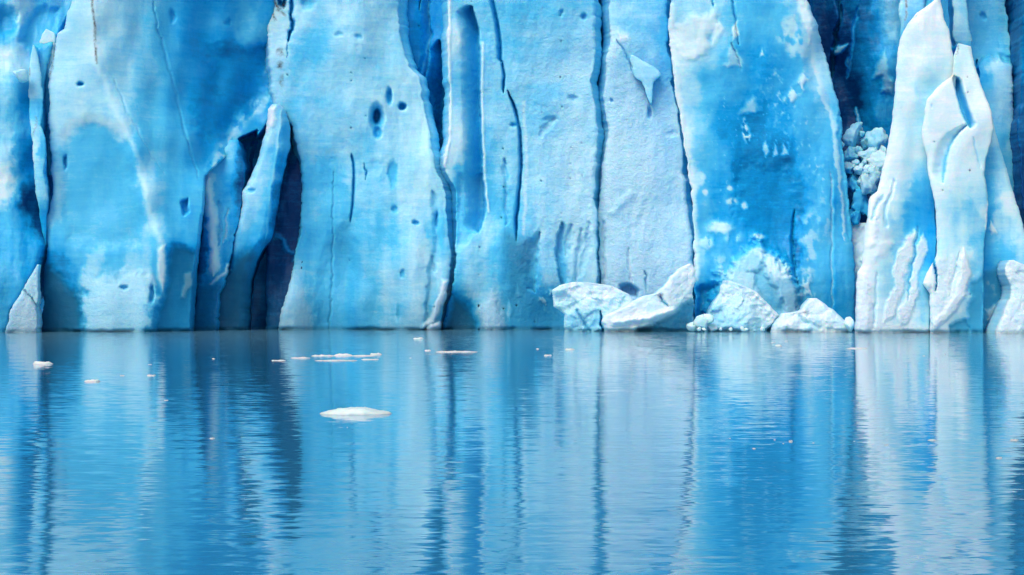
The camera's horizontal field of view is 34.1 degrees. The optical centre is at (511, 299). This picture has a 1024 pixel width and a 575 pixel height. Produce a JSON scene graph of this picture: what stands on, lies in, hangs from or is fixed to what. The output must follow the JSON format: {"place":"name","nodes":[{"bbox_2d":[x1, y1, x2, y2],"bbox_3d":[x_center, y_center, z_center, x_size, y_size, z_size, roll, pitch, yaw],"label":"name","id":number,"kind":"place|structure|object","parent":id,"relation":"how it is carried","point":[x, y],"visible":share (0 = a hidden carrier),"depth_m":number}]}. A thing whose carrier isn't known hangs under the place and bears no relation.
{"place":"outdoors","nodes":[
{"label":"outdoors","id":0,"kind":"place"},
{"bbox_2d":[316,360,356,360],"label":"ice floe","id":1,"kind":"object","parent":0,"point":[336,360],"visible":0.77,"depth_m":81.65},
{"bbox_2d":[437,351,475,351],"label":"ice floe","id":2,"kind":"object","parent":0,"point":[456,351],"visible":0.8,"depth_m":95.34},
{"bbox_2d":[0,327,1023,574],"bbox_3d":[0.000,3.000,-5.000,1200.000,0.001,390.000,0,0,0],"label":"lake","id":3,"kind":"structure","parent":0,"point":[494,453],"depth_m":32.54},
{"bbox_2d":[5,264,41,332],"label":"ice wedge","id":4,"kind":"object","parent":3,"relation":"on","point":[25,314],"visible":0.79,"depth_m":151.91},
{"bbox_2d":[0,0,71,332],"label":"ice cliff","id":5,"kind":"structure","parent":3,"relation":"on","point":[25,25],"depth_m":154.85},
{"bbox_2d":[13,69,28,82],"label":"ice lump","id":6,"kind":"object","parent":5,"relation":"attached to","point":[21,75],"visible":1,"depth_m":153.93},
{"bbox_2d":[28,45,50,244],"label":"ice sliver","id":7,"kind":"object","parent":5,"relation":"attached to","point":[39,146],"visible":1,"depth_m":155.02},
{"bbox_2d":[39,29,55,175],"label":"ice horn","id":8,"kind":"object","parent":5,"relation":"attached to","point":[47,36],"visible":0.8,"depth_m":157.76},
{"bbox_2d":[33,361,52,363],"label":"ice floe","id":9,"kind":"object","parent":3,"relation":"on","point":[39,362],"visible":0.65,"depth_m":77.66},
{"bbox_2d":[84,379,99,381],"bbox_3d":[-15.374,2.994,61.151,0.589,0.142,0.294,0,0,0],"label":"ice floe","id":10,"kind":"object","parent":3,"relation":"on","point":[93,380],"visible":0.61,"depth_m":61.05},
{"bbox_2d":[41,0,274,331],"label":"ice buttress","id":11,"kind":"structure","parent":3,"relation":"in","point":[155,106],"depth_m":156.40},
{"bbox_2d":[194,140,249,329],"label":"ice pillar","id":12,"kind":"structure","parent":3,"relation":"on","point":[226,179],"depth_m":162.85},
{"bbox_2d":[219,104,292,329],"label":"ice fin","id":13,"kind":"object","parent":3,"relation":"on","point":[257,224],"visible":0.9,"depth_m":163.15},
{"bbox_2d":[265,151,302,329],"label":"ice recess wall","id":14,"kind":"structure","parent":3,"relation":"in","point":[280,249],"depth_m":167.35},
{"bbox_2d":[334,353,351,355],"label":"ice floe","id":15,"kind":"object","parent":3,"relation":"on","point":[339,354],"visible":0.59,"depth_m":89.32},
{"bbox_2d":[320,407,391,414],"bbox_3d":[-4.106,2.983,43.907,1.897,0.302,1.033,0,0,0],"label":"ice floe","id":16,"kind":"object","parent":3,"relation":"on","point":[355,411],"visible":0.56,"depth_m":43.53},
{"bbox_2d":[265,0,454,329],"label":"ice wall","id":17,"kind":"structure","parent":3,"relation":"on","point":[349,92],"depth_m":166.20},
{"bbox_2d":[407,0,444,149],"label":"ice slab","id":18,"kind":"structure","parent":17,"relation":"attached to","point":[425,20],"depth_m":171.32},
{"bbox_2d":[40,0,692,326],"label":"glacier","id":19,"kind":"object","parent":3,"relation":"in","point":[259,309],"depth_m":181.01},
{"bbox_2d":[440,0,603,329],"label":"fluted ice column","id":20,"kind":"structure","parent":3,"relation":"on","point":[521,151],"depth_m":166.31},
{"bbox_2d":[552,282,632,330],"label":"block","id":21,"kind":"object","parent":3,"relation":"on","point":[584,306],"visible":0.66,"depth_m":157.10},
{"bbox_2d":[597,0,695,321],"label":"snowy ice column","id":22,"kind":"structure","parent":3,"relation":"on","point":[646,227],"depth_m":167.52},
{"bbox_2d":[601,264,695,331],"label":"tilted ice slab","id":23,"kind":"structure","parent":3,"relation":"on","point":[668,305],"depth_m":154.57},
{"bbox_2d":[686,322,697,331],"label":"ice chunk","id":24,"kind":"object","parent":3,"relation":"on","point":[690,326],"visible":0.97,"depth_m":155.29},
{"bbox_2d":[693,314,707,328],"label":"ice chunk","id":25,"kind":"object","parent":24,"relation":"on","point":[701,321],"visible":0.98,"depth_m":154.63},
{"bbox_2d":[707,323,717,331],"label":"ice chunk","id":26,"kind":"object","parent":3,"relation":"on","point":[711,327],"visible":0.94,"depth_m":155.43},
{"bbox_2d":[703,314,713,323],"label":"ice chunk","id":27,"kind":"object","parent":26,"relation":"on","point":[710,318],"visible":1,"depth_m":154.79},
{"bbox_2d":[704,281,778,331],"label":"ice mound","id":28,"kind":"object","parent":3,"relation":"on","point":[735,306],"visible":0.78,"depth_m":156.64},
{"bbox_2d":[668,0,855,330],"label":"blue ice tower","id":29,"kind":"structure","parent":3,"relation":"on","point":[759,109],"depth_m":160.48},
{"bbox_2d":[770,298,847,331],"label":"ice growler","id":30,"kind":"object","parent":3,"relation":"on","point":[813,315],"visible":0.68,"depth_m":152.89},
{"bbox_2d":[844,316,854,331],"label":"ice chunk","id":31,"kind":"object","parent":3,"relation":"on","point":[849,323],"visible":1,"depth_m":152.33},
{"bbox_2d":[807,0,900,222],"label":"ice gully wall","id":32,"kind":"structure","parent":3,"relation":"on","point":[860,40],"depth_m":172.29},
{"bbox_2d":[852,223,865,326],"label":"ice footing","id":33,"kind":"object","parent":3,"relation":"on","point":[858,230],"visible":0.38,"depth_m":162.64},
{"bbox_2d":[849,208,860,224],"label":"ice boulder","id":34,"kind":"object","parent":33,"relation":"on","point":[855,216],"visible":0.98,"depth_m":162.26},
{"bbox_2d":[850,188,867,214],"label":"ice boulder","id":35,"kind":"object","parent":34,"relation":"on","point":[859,201],"visible":0.88,"depth_m":162.40},
{"bbox_2d":[847,174,859,191],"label":"ice boulder","id":36,"kind":"object","parent":35,"relation":"on","point":[853,185],"visible":0.91,"depth_m":163.61},
{"bbox_2d":[845,162,855,173],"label":"ice boulder","id":37,"kind":"object","parent":36,"relation":"on","point":[849,166],"visible":0.81,"depth_m":163.73},
{"bbox_2d":[851,159,859,164],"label":"ice boulder","id":38,"kind":"object","parent":37,"relation":"on","point":[856,161],"visible":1,"depth_m":163.67},
{"bbox_2d":[858,165,880,194],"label":"ice boulder","id":39,"kind":"object","parent":35,"relation":"on","point":[869,181],"visible":0.98,"depth_m":162.34},
{"bbox_2d":[853,163,869,174],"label":"ice boulder","id":40,"kind":"object","parent":39,"relation":"on","point":[860,169],"visible":1,"depth_m":162.55},
{"bbox_2d":[866,150,885,170],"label":"ice boulder","id":41,"kind":"object","parent":39,"relation":"on","point":[877,159],"visible":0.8,"depth_m":163.16},
{"bbox_2d":[857,147,877,163],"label":"ice boulder","id":42,"kind":"object","parent":41,"relation":"on","point":[866,154],"visible":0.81,"depth_m":164.28},
{"bbox_2d":[843,146,859,161],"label":"ice boulder","id":43,"kind":"object","parent":42,"relation":"on","point":[850,154],"visible":0.88,"depth_m":165.03},
{"bbox_2d":[842,122,862,146],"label":"ice boulder","id":44,"kind":"object","parent":43,"relation":"on","point":[851,137],"visible":0.99,"depth_m":166.13},
{"bbox_2d":[859,130,864,136],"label":"ice boulder","id":45,"kind":"object","parent":44,"relation":"on","point":[861,133],"visible":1,"depth_m":166.24},
{"bbox_2d":[854,146,862,152],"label":"ice boulder","id":46,"kind":"object","parent":42,"relation":"on","point":[857,149],"visible":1,"depth_m":164.84},
{"bbox_2d":[864,127,888,149],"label":"ice boulder","id":47,"kind":"object","parent":42,"relation":"on","point":[877,137],"visible":0.88,"depth_m":165.33},
{"bbox_2d":[860,137,867,149],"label":"ice boulder","id":48,"kind":"object","parent":47,"relation":"on","point":[863,145],"visible":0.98,"depth_m":166.34},
{"bbox_2d":[879,145,886,152],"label":"ice boulder","id":49,"kind":"object","parent":41,"relation":"on","point":[883,148],"visible":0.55,"depth_m":164.62},
{"bbox_2d":[854,0,956,332],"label":"white ice spire","id":50,"kind":"structure","parent":3,"relation":"on","point":[898,257],"depth_m":150.34},
{"bbox_2d":[922,44,993,332],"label":"folded ice spire","id":51,"kind":"structure","parent":3,"relation":"on","point":[957,129],"depth_m":149.33},
{"bbox_2d":[935,0,1013,252],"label":"stepped ice tower","id":52,"kind":"structure","parent":3,"relation":"on","point":[988,24],"depth_m":157.65},
{"bbox_2d":[898,0,925,37],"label":"ice pinnacle","id":53,"kind":"object","parent":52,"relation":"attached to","point":[908,10],"visible":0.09,"depth_m":155.66},
{"bbox_2d":[948,0,972,54],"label":"ice spike","id":54,"kind":"object","parent":52,"relation":"attached to","point":[960,31],"visible":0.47,"depth_m":153.76},
{"bbox_2d":[983,118,1023,332],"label":"ice shoulder","id":55,"kind":"object","parent":3,"relation":"on","point":[1004,238],"visible":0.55,"depth_m":151.36},
{"bbox_2d":[985,260,1023,333],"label":"ice boss","id":56,"kind":"object","parent":3,"relation":"on","point":[1007,316],"visible":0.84,"depth_m":147.90},
{"bbox_2d":[1005,0,1023,226],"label":"ice edge wall","id":57,"kind":"structure","parent":3,"relation":"in","point":[1015,11],"depth_m":155.51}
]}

